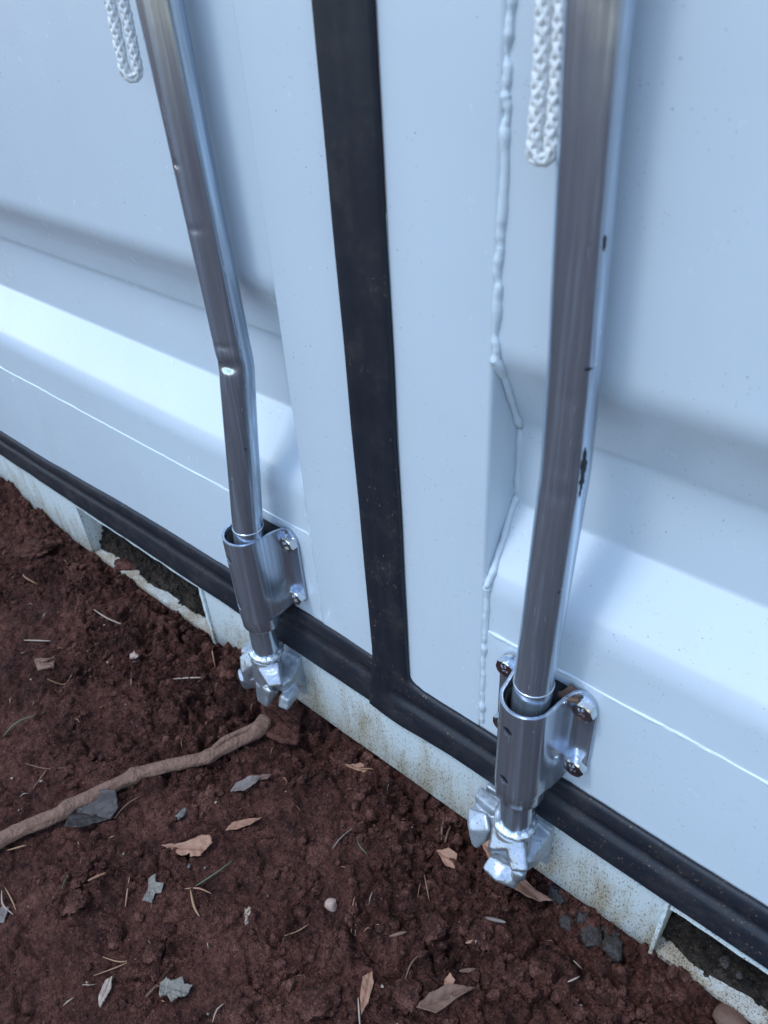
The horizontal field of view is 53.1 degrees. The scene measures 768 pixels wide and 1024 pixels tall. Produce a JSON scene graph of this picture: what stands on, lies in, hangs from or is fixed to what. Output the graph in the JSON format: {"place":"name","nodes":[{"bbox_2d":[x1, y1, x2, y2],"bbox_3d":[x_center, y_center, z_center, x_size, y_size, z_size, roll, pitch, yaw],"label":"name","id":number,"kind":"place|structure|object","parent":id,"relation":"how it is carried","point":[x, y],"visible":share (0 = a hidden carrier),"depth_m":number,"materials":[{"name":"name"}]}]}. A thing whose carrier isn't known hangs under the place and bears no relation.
{"place":"outdoors","nodes":[
{"label":"outdoors","id":0,"kind":"place"},
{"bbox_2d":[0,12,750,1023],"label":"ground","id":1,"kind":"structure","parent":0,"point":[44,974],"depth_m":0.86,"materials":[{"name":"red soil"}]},
{"bbox_2d":[0,906,8,922],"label":"wood chip","id":2,"kind":"object","parent":1,"relation":"on","point":[3,912],"visible":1,"depth_m":0.83,"materials":[{"name":"grey plant"}]},
{"bbox_2d":[1,890,13,914],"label":"pine needle","id":3,"kind":"object","parent":1,"relation":"on","point":[4,906],"visible":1,"depth_m":0.83,"materials":[{"name":"beige plant"}]},
{"bbox_2d":[5,887,15,909],"bbox_3d":[-0.410,0.425,0.843,0.035,0.003,0.006,26,47,33],"label":"pine needle","id":4,"kind":"object","parent":1,"relation":"on","point":[12,901],"visible":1,"depth_m":0.84,"materials":[{"name":"plant"}]},
{"bbox_2d":[3,712,44,736],"bbox_3d":[-0.487,0.284,1.035,0.010,0.008,0.057,26,47,33],"label":"grass blade","id":5,"kind":"object","parent":1,"relation":"on","point":[18,722],"depth_m":1.03,"materials":[{"name":"plant"}]},
{"bbox_2d":[17,538,57,560],"bbox_3d":[-0.590,0.065,1.313,0.060,0.039,0.049,1,38,6],"label":"soil clod","id":6,"kind":"object","parent":1,"relation":"on","point":[32,549],"visible":0.98,"depth_m":1.30,"materials":[{"name":"red soil"}]},
{"bbox_2d":[34,656,54,670],"bbox_3d":[-0.492,0.219,1.111,0.030,0.010,0.028,-13,39,-11],"label":"bark piece","id":7,"kind":"object","parent":1,"relation":"on","point":[40,665],"visible":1,"depth_m":1.11,"materials":[{"name":"brown wood"}]},
{"bbox_2d":[25,763,63,768],"bbox_3d":[-0.431,0.325,0.978,0.057,0.005,0.004,1,38,7],"label":"pine needle","id":8,"kind":"object","parent":1,"relation":"on","point":[42,767],"visible":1,"depth_m":0.98,"materials":[{"name":"brown plant"}]},
{"bbox_2d":[60,889,92,915],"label":"soil clod","id":9,"kind":"object","parent":1,"relation":"on","point":[76,900],"visible":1,"depth_m":0.83,"materials":[{"name":"red soil"}]},
{"bbox_2d":[66,570,92,584],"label":"soil clod","id":10,"kind":"object","parent":1,"relation":"on","point":[79,575],"visible":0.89,"depth_m":1.26,"materials":[{"name":"red soil"}]},
{"bbox_2d":[65,789,118,826],"bbox_3d":[-0.346,0.354,0.911,0.060,0.022,0.041,-15,39,-14],"label":"stone","id":11,"kind":"object","parent":1,"relation":"on","point":[106,802],"visible":1,"depth_m":0.92,"materials":[{"name":"grey stone"}]},
{"bbox_2d":[88,872,105,880],"bbox_3d":[-0.320,0.406,0.855,0.006,0.008,0.020,26,47,33],"label":"bark strip","id":12,"kind":"object","parent":1,"relation":"on","point":[97,876],"visible":1,"depth_m":0.85,"materials":[{"name":"beige plant"}]},
{"bbox_2d":[98,976,112,1007],"bbox_3d":[-0.279,0.478,0.766,0.009,0.005,0.030,4,38,10],"label":"leaf","id":13,"kind":"object","parent":1,"relation":"on","point":[105,990],"visible":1,"depth_m":0.77,"materials":[{"name":"grey plant"}]},
{"bbox_2d":[93,609,127,626],"bbox_3d":[-0.420,0.164,1.177,0.061,0.019,0.006,12,41,19],"label":"pine needle","id":14,"kind":"object","parent":1,"relation":"on","point":[107,617],"visible":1,"depth_m":1.17,"materials":[{"name":"beige plant"}]},
{"bbox_2d":[94,959,135,975],"bbox_3d":[-0.274,0.465,0.784,0.043,0.003,0.002,-16,39,-15],"label":"pine needle","id":15,"kind":"object","parent":1,"relation":"on","point":[111,968],"visible":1,"depth_m":0.78,"materials":[{"name":"plant"}]},
{"bbox_2d":[106,924,126,950],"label":"soil clod","id":16,"kind":"object","parent":1,"relation":"on","point":[116,936],"visible":1,"depth_m":0.81,"materials":[{"name":"red soil"}]},
{"bbox_2d":[104,597,135,611],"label":"soil clod","id":17,"kind":"object","parent":1,"relation":"on","point":[118,602],"visible":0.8,"depth_m":1.21,"materials":[{"name":"red soil"}]},
{"bbox_2d":[103,957,136,962],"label":"pine needle","id":18,"kind":"object","parent":1,"relation":"on","point":[115,960],"visible":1,"depth_m":0.79,"materials":[{"name":"plant"}]},
{"bbox_2d":[114,795,140,818],"bbox_3d":[-0.309,0.354,0.924,0.005,0.004,0.038,26,47,33],"label":"pine needle","id":19,"kind":"object","parent":1,"relation":"on","point":[126,804],"visible":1,"depth_m":0.92,"materials":[{"name":"brown plant"}]},
{"bbox_2d":[125,876,129,906],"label":"pine needle","id":20,"kind":"object","parent":1,"relation":"on","point":[127,893],"visible":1,"depth_m":0.84,"materials":[{"name":"beige plant"}]},
{"bbox_2d":[129,651,138,658],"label":"pebble","id":21,"kind":"object","parent":1,"relation":"on","point":[133,655],"visible":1,"depth_m":1.11,"materials":[{"name":"white stone"}]},
{"bbox_2d":[0,714,270,848],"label":"branch","id":22,"kind":"object","parent":1,"relation":"on","point":[258,727],"visible":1,"depth_m":0.94,"materials":[{"name":"brown plant"}]},
{"bbox_2d":[142,874,163,902],"bbox_3d":[-0.250,0.410,0.838,0.020,0.009,0.029,-1,38,4],"label":"flake","id":23,"kind":"object","parent":1,"relation":"on","point":[154,886],"visible":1,"depth_m":0.84,"materials":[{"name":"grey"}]},
{"bbox_2d":[142,939,165,963],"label":"soil clod","id":24,"kind":"object","parent":1,"relation":"on","point":[154,948],"visible":1,"depth_m":0.79,"materials":[{"name":"red soil"}]},
{"bbox_2d":[146,981,161,996],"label":"twig","id":25,"kind":"object","parent":1,"relation":"on","point":[155,987],"visible":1,"depth_m":0.77,"materials":[{"name":"brown wood"}]},
{"bbox_2d":[150,964,162,982],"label":"soil clod","id":26,"kind":"object","parent":1,"relation":"on","point":[156,974],"visible":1,"depth_m":0.78,"materials":[{"name":"red soil"}]},
{"bbox_2d":[156,866,170,884],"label":"soil clod","id":27,"kind":"object","parent":1,"relation":"on","point":[163,875],"visible":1,"depth_m":0.85,"materials":[{"name":"red soil"}]},
{"bbox_2d":[155,922,176,939],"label":"soil clod","id":28,"kind":"object","parent":1,"relation":"on","point":[167,930],"visible":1,"depth_m":0.81,"materials":[{"name":"red soil"}]},
{"bbox_2d":[159,976,192,1001],"bbox_3d":[-0.208,0.472,0.762,0.029,0.007,0.028,26,47,33],"label":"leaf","id":29,"kind":"object","parent":1,"relation":"on","point":[173,989],"visible":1,"depth_m":0.76,"materials":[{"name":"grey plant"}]},
{"bbox_2d":[175,807,186,820],"bbox_3d":[-0.241,0.360,0.917,0.010,0.008,0.018,26,47,33],"label":"stone chip","id":30,"kind":"object","parent":1,"relation":"on","point":[181,814],"visible":1,"depth_m":0.92,"materials":[{"name":"grey stone"}]},
{"bbox_2d":[162,834,211,856],"bbox_3d":[-0.224,0.383,0.873,0.060,0.010,0.025,-8,38,-6],"label":"leaf","id":31,"kind":"object","parent":1,"relation":"on","point":[199,845],"visible":1,"depth_m":0.88,"materials":[{"name":"brown plant"}]},
{"bbox_2d":[173,677,200,678],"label":"pine needle","id":32,"kind":"object","parent":1,"relation":"on","point":[187,678],"visible":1,"depth_m":1.07,"materials":[{"name":"beige plant"}]},
{"bbox_2d":[190,890,199,916],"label":"twig","id":33,"kind":"object","parent":1,"relation":"on","point":[193,905],"visible":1,"depth_m":0.83,"materials":[{"name":"brown wood"}]},
{"bbox_2d":[185,887,211,893],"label":"twig","id":34,"kind":"object","parent":1,"relation":"on","point":[199,889],"visible":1,"depth_m":0.84,"materials":[{"name":"beige plant"}]},
{"bbox_2d":[195,860,232,886],"bbox_3d":[-0.189,0.401,0.855,0.010,0.006,0.047,26,47,33],"label":"grass blade","id":35,"kind":"object","parent":1,"relation":"on","point":[214,873],"depth_m":0.85,"materials":[{"name":"plant"}]},
{"bbox_2d":[205,705,230,721],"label":"soil clod","id":36,"kind":"object","parent":1,"relation":"on","point":[226,713],"visible":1,"depth_m":1.02,"materials":[{"name":"red soil"}]},
{"bbox_2d":[212,1003,224,1022],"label":"pine needle","id":37,"kind":"object","parent":1,"relation":"on","point":[216,1011],"visible":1,"depth_m":0.74,"materials":[{"name":"beige plant"}]},
{"bbox_2d":[216,654,238,679],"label":"soil clod","id":38,"kind":"object","parent":1,"relation":"on","point":[228,668],"visible":0.99,"depth_m":1.06,"materials":[{"name":"red soil"}]},
{"bbox_2d":[223,990,255,1023],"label":"soil clod","id":39,"kind":"object","parent":1,"relation":"on","point":[238,1005],"visible":1,"depth_m":0.74,"materials":[{"name":"red soil"}]},
{"bbox_2d":[226,817,261,830],"bbox_3d":[-0.164,0.366,0.901,0.044,0.005,0.012,-13,39,-12],"label":"leaf","id":40,"kind":"object","parent":1,"relation":"on","point":[234,825],"visible":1,"depth_m":0.90,"materials":[{"name":"brown plant"}]},
{"bbox_2d":[230,775,259,791],"bbox_3d":[-0.169,0.332,0.936,0.039,0.007,0.017,-19,40,-18],"label":"leaf","id":41,"kind":"object","parent":1,"relation":"on","point":[247,782],"visible":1,"depth_m":0.94,"materials":[{"name":"grey plant"}]},
{"bbox_2d":[244,906,250,924],"bbox_3d":[-0.142,0.426,0.812,0.013,0.015,0.018,-10,38,-7],"label":"bark crumb","id":42,"kind":"object","parent":1,"relation":"on","point":[246,916],"visible":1,"depth_m":0.81,"materials":[{"name":"brown wood"}]},
{"bbox_2d":[257,774,271,780],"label":"leaf","id":43,"kind":"object","parent":1,"relation":"on","point":[264,776],"visible":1,"depth_m":0.95,"materials":[{"name":"brown plant"}]},
{"bbox_2d":[260,700,304,744],"bbox_3d":[-0.130,0.275,1.018,0.060,0.028,0.088,-13,39,-11],"label":"clod","id":44,"kind":"object","parent":1,"relation":"on","point":[284,728],"visible":0.86,"depth_m":1.01,"materials":[{"name":"red soil"}]},
{"bbox_2d":[277,699,306,710],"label":"soil clod","id":45,"kind":"object","parent":1,"relation":"on","point":[297,704],"visible":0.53,"depth_m":1.04,"materials":[{"name":"red soil"}]},
{"bbox_2d":[284,924,308,935],"bbox_3d":[-0.091,0.435,0.799,0.008,0.012,0.027,26,47,33],"label":"pine needle","id":46,"kind":"object","parent":1,"relation":"on","point":[296,931],"visible":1,"depth_m":0.80,"materials":[{"name":"plant"}]},
{"bbox_2d":[295,981,341,1021],"bbox_3d":[-0.063,0.475,0.746,0.044,0.026,0.037,-2,38,2],"label":"soil clod","id":47,"kind":"object","parent":1,"relation":"on","point":[318,999],"visible":1,"depth_m":0.74,"materials":[{"name":"red soil"}]},
{"bbox_2d":[324,898,336,911],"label":"pebble","id":48,"kind":"object","parent":1,"relation":"on","point":[330,904],"visible":1,"depth_m":0.81,"materials":[{"name":"white stone"}]},
{"bbox_2d":[332,828,352,848],"bbox_3d":[-0.048,0.372,0.878,0.003,0.003,0.034,26,47,33],"label":"pine needle","id":49,"kind":"object","parent":1,"relation":"on","point":[341,837],"visible":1,"depth_m":0.88,"materials":[{"name":"grey plant"}]},
{"bbox_2d":[329,743,359,768],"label":"soil clod","id":50,"kind":"object","parent":1,"relation":"on","point":[344,752],"visible":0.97,"depth_m":0.98,"materials":[{"name":"red soil"}]},
{"bbox_2d":[344,763,373,772],"bbox_3d":[-0.031,0.322,0.970,0.038,0.007,0.012,15,42,23],"label":"bark piece","id":51,"kind":"object","parent":1,"relation":"on","point":[356,766],"visible":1,"depth_m":0.97,"materials":[{"name":"beige plant"}]},
{"bbox_2d":[358,997,360,1023],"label":"pine needle","id":52,"kind":"object","parent":1,"relation":"on","point":[359,1011],"visible":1,"depth_m":0.73,"materials":[{"name":"beige plant"}]},
{"bbox_2d":[352,781,371,801],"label":"soil clod","id":53,"kind":"object","parent":1,"relation":"on","point":[360,790],"visible":1,"depth_m":0.93,"materials":[{"name":"red soil"}]},
{"bbox_2d":[360,971,373,1013],"bbox_3d":[-0.017,0.465,0.744,0.012,0.005,0.039,3,38,9],"label":"leaf","id":54,"kind":"object","parent":1,"relation":"on","point":[367,984],"visible":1,"depth_m":0.74,"materials":[{"name":"brown plant"}]},
{"bbox_2d":[0,0,767,1023],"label":"shipping container","id":55,"kind":"object","parent":1,"relation":"on","point":[444,478],"visible":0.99,"depth_m":0.59,"materials":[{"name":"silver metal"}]},
{"bbox_2d":[104,0,143,82],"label":"rope loop","id":56,"kind":"object","parent":55,"relation":"hanging from","point":[119,47],"visible":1,"depth_m":0.56,"materials":[{"name":"white fabric"}]},
{"bbox_2d":[113,557,136,572],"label":"soil clod","id":57,"kind":"object","parent":55,"relation":"in","point":[122,564],"visible":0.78,"depth_m":1.27,"materials":[{"name":"red soil"}]},
{"bbox_2d":[99,526,210,617],"bbox_3d":[-0.353,0.094,1.216,0.332,0.060,0.035,26,47,33],"label":"grit","id":58,"kind":"object","parent":55,"relation":"in","point":[158,575],"visible":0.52,"depth_m":1.23,"materials":[{"name":"grey gravel"}]},
{"bbox_2d":[0,0,371,699],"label":"door","id":59,"kind":"structure","parent":55,"relation":"in","point":[110,397],"depth_m":0.77,"materials":[{"name":"white paint"}]},
{"bbox_2d":[311,0,767,968],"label":"door","id":60,"kind":"structure","parent":55,"relation":"in","point":[666,626],"depth_m":0.53,"materials":[{"name":"white paint"}]},
{"bbox_2d":[525,0,562,166],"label":"rope loop","id":61,"kind":"object","parent":55,"relation":"hanging from","point":[546,41],"visible":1,"depth_m":0.37,"materials":[{"name":"white fabric"}]},
{"bbox_2d":[556,684,580,702],"bbox_3d":[0.154,0.150,0.630,0.017,0.010,0.018,-26,43,-26],"label":"bark piece","id":62,"kind":"object","parent":55,"relation":"on","point":[570,688],"visible":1,"depth_m":0.63,"materials":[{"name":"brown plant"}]},
{"bbox_2d":[662,912,767,1009],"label":"grit","id":63,"kind":"object","parent":55,"relation":"in","point":[697,947],"visible":0.55,"depth_m":0.74,"materials":[{"name":"black gravel"}]},
{"bbox_2d":[718,954,730,968],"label":"stone","id":64,"kind":"object","parent":63,"relation":"on","point":[725,960],"visible":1,"depth_m":0.73,"materials":[{"name":"grey stone"}]},
{"bbox_2d":[735,970,742,979],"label":"stone","id":65,"kind":"object","parent":63,"relation":"on","point":[739,974],"visible":1,"depth_m":0.72,"materials":[{"name":"grey stone"}]},
{"bbox_2d":[389,931,406,936],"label":"twig","id":66,"kind":"object","parent":1,"relation":"on","point":[398,934],"visible":1,"depth_m":0.78,"materials":[{"name":"wood"}]},
{"bbox_2d":[392,976,422,1015],"bbox_3d":[0.023,0.470,0.747,0.035,0.015,0.035,26,47,33],"label":"soil clod","id":67,"kind":"object","parent":1,"relation":"on","point":[408,997],"visible":1,"depth_m":0.74,"materials":[{"name":"red soil"}]},
{"bbox_2d":[398,779,417,793],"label":"soil clod","id":68,"kind":"object","parent":1,"relation":"on","point":[408,786],"visible":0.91,"depth_m":0.94,"materials":[{"name":"red soil"}]},
{"bbox_2d":[405,955,418,977],"bbox_3d":[0.029,0.453,0.766,0.005,0.011,0.037,26,47,33],"label":"pine needle","id":69,"kind":"object","parent":1,"relation":"on","point":[414,959],"visible":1,"depth_m":0.76,"materials":[{"name":"brown plant"}]},
{"bbox_2d":[421,824,443,844],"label":"soil clod","id":70,"kind":"object","parent":1,"relation":"on","point":[437,836],"visible":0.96,"depth_m":0.89,"materials":[{"name":"red soil"}]},
{"bbox_2d":[420,910,449,945],"bbox_3d":[0.050,0.432,0.800,0.032,0.026,0.030,-16,39,-15],"label":"soil clod","id":71,"kind":"object","parent":1,"relation":"on","point":[435,925],"visible":1,"depth_m":0.79,"materials":[{"name":"red soil"}]},
{"bbox_2d":[416,984,475,1012],"bbox_3d":[0.058,0.460,0.732,0.058,0.009,0.019,-22,41,-22],"label":"leaf","id":72,"kind":"object","parent":1,"relation":"on","point":[438,1000],"visible":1,"depth_m":0.73,"materials":[{"name":"brown plant"}]},
{"bbox_2d":[436,847,456,868],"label":"leaf","id":73,"kind":"object","parent":1,"relation":"on","point":[446,854],"visible":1,"depth_m":0.86,"materials":[{"name":"brown plant"}]},
{"bbox_2d":[445,825,451,842],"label":"twig","id":74,"kind":"object","parent":1,"relation":"on","point":[448,830],"visible":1,"depth_m":0.89,"materials":[{"name":"brown plant"}]},
{"bbox_2d":[444,973,454,985],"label":"leaf","id":75,"kind":"object","parent":1,"relation":"on","point":[449,979],"visible":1,"depth_m":0.74,"materials":[{"name":"plant"}]},
{"bbox_2d":[459,968,477,972],"bbox_3d":[0.083,0.451,0.755,0.019,0.004,0.004,0,38,5],"label":"wood splinter","id":76,"kind":"object","parent":1,"relation":"on","point":[465,970],"visible":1,"depth_m":0.75,"materials":[{"name":"brown plant"}]},
{"bbox_2d":[463,918,495,956],"bbox_3d":[0.099,0.437,0.788,0.034,0.020,0.034,-17,40,-16],"label":"soil clod","id":77,"kind":"object","parent":1,"relation":"on","point":[481,932],"visible":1,"depth_m":0.79,"materials":[{"name":"red soil"}]},
{"bbox_2d":[485,917,505,922],"bbox_3d":[0.114,0.418,0.787,0.022,0.012,0.007,26,47,33],"label":"wood splinter","id":78,"kind":"object","parent":1,"relation":"on","point":[495,919],"visible":1,"depth_m":0.79,"materials":[{"name":"grey plant"}]},
{"bbox_2d":[501,957,532,987],"bbox_3d":[0.131,0.453,0.753,0.034,0.018,0.027,-20,41,-20],"label":"soil clod","id":79,"kind":"object","parent":1,"relation":"on","point":[516,974],"visible":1,"depth_m":0.75,"materials":[{"name":"red soil"}]},
{"bbox_2d":[482,840,553,901],"bbox_3d":[0.139,0.394,0.837,0.024,0.012,0.100,-28,44,-28],"label":"leaf","id":80,"kind":"object","parent":1,"relation":"on","point":[525,888],"visible":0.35,"depth_m":0.82,"materials":[{"name":"brown plant"}]},
{"bbox_2d":[548,884,565,904],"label":"stone","id":81,"kind":"object","parent":1,"relation":"on","point":[556,896],"visible":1,"depth_m":0.82,"materials":[{"name":"grey stone"}]},
{"bbox_2d":[559,914,574,930],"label":"stone","id":82,"kind":"object","parent":1,"relation":"on","point":[565,920],"visible":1,"depth_m":0.80,"materials":[{"name":"grey stone"}]},
{"bbox_2d":[575,909,590,924],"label":"stone","id":83,"kind":"object","parent":1,"relation":"on","point":[580,916],"visible":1,"depth_m":0.80,"materials":[{"name":"grey stone"}]},
{"bbox_2d":[580,924,602,948],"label":"stone","id":84,"kind":"object","parent":1,"relation":"on","point":[594,935],"visible":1,"depth_m":0.78,"materials":[{"name":"grey stone"}]},
{"bbox_2d":[601,923,620,936],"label":"stone","id":85,"kind":"object","parent":1,"relation":"on","point":[604,931],"visible":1,"depth_m":0.78,"materials":[{"name":"grey stone"}]},
{"bbox_2d":[601,934,622,962],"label":"stone","id":86,"kind":"object","parent":1,"relation":"on","point":[612,948],"visible":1,"depth_m":0.76,"materials":[{"name":"grey stone"}]},
{"bbox_2d":[712,1003,747,1023],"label":"stone","id":87,"kind":"object","parent":1,"relation":"on","point":[722,1013],"visible":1,"depth_m":0.72,"materials":[{"name":"brown stone"}]}
]}

